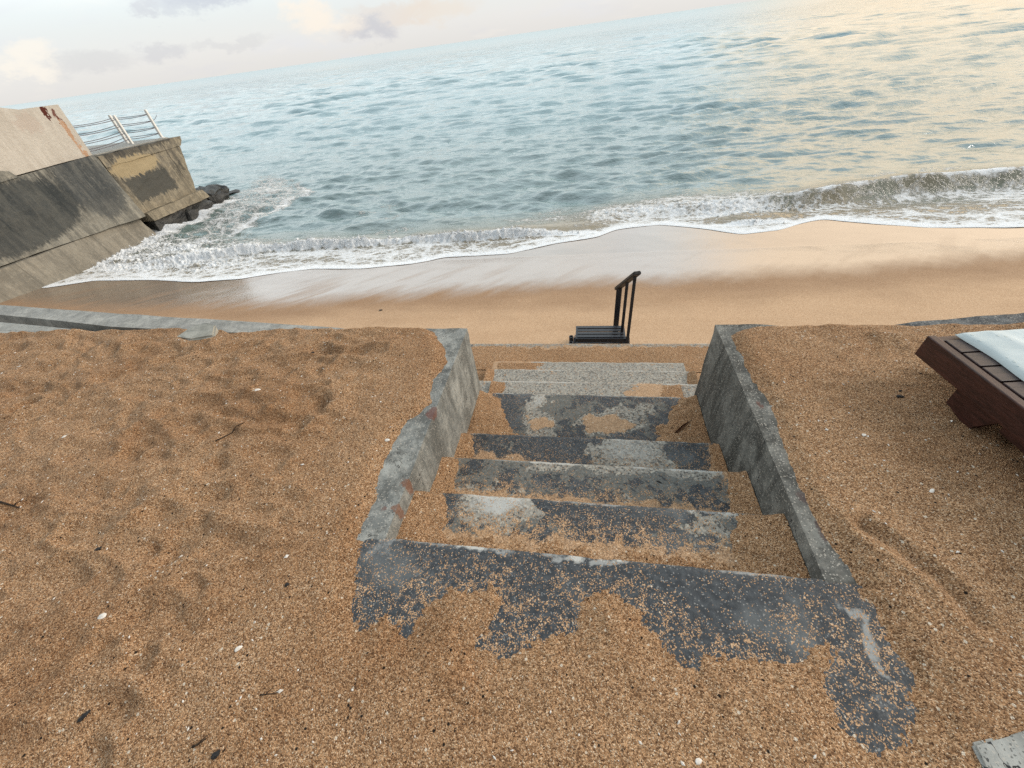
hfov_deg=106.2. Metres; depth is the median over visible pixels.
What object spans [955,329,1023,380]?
mattress
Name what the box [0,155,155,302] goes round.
sea wall
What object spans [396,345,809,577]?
sand drift
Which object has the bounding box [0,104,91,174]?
garden wall
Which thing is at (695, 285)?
beach
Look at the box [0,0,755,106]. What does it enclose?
sky
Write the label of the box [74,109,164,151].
railing
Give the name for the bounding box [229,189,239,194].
rock
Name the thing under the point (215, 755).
charcoal
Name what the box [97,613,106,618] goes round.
seashell
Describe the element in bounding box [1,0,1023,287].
sea
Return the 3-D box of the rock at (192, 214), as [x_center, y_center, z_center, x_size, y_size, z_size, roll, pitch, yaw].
[-13.548,-7.389,16.647,1.139,0.880,1.675,7,44,16]
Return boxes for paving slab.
[972,731,1023,767]
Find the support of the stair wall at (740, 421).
on the beach
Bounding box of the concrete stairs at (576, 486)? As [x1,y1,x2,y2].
[350,344,918,756]
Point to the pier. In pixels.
(153, 178)
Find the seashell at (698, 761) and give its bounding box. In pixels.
[695,758,701,764]
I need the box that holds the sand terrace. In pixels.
[0,322,1023,767]
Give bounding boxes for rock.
[185,200,214,220]
[195,184,228,203]
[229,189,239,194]
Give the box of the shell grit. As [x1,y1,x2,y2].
[0,332,1023,767]
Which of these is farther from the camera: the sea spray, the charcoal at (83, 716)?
the sea spray
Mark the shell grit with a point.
(330, 498)
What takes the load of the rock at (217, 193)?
in the sea
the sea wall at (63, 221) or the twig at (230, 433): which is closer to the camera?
the twig at (230, 433)
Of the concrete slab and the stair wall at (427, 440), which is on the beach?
the stair wall at (427, 440)
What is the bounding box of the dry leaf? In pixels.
[675,421,689,432]
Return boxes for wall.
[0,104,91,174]
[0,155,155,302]
[0,305,342,333]
[356,328,480,541]
[694,324,856,583]
[897,313,1023,325]
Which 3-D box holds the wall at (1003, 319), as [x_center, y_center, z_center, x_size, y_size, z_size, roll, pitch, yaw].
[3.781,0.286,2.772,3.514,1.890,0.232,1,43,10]
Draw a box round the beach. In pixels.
[0,220,1023,343]
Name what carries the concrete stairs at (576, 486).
on the beach
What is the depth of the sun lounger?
1.65 m
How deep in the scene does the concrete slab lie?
3.55 m
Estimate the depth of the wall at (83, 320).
3.53 m
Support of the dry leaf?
on the sand drift
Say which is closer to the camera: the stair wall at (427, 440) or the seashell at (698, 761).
the seashell at (698, 761)
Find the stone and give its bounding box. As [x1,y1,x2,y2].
[177,323,217,340]
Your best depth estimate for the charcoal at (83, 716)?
1.23 m
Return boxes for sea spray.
[92,167,998,272]
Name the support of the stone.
on the sand terrace
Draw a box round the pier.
[87,136,209,230]
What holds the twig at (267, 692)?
on the sand terrace
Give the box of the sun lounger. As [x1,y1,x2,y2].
[915,335,1023,452]
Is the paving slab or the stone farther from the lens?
the stone
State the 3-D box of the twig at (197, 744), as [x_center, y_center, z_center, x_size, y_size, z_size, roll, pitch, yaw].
[-0.929,1.067,1.147,0.054,0.020,0.009,-24,44,-17]
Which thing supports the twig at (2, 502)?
on the sand terrace
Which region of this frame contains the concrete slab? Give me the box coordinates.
[0,322,68,332]
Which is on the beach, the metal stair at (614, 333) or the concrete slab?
the metal stair at (614, 333)
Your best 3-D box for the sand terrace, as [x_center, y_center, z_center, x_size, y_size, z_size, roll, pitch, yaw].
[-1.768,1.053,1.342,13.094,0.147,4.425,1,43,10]
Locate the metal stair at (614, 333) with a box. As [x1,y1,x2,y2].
[569,271,640,343]
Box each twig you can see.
[0,500,21,507]
[191,734,208,747]
[215,422,244,440]
[259,685,277,695]
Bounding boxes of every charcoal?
[77,709,91,722]
[211,749,220,759]

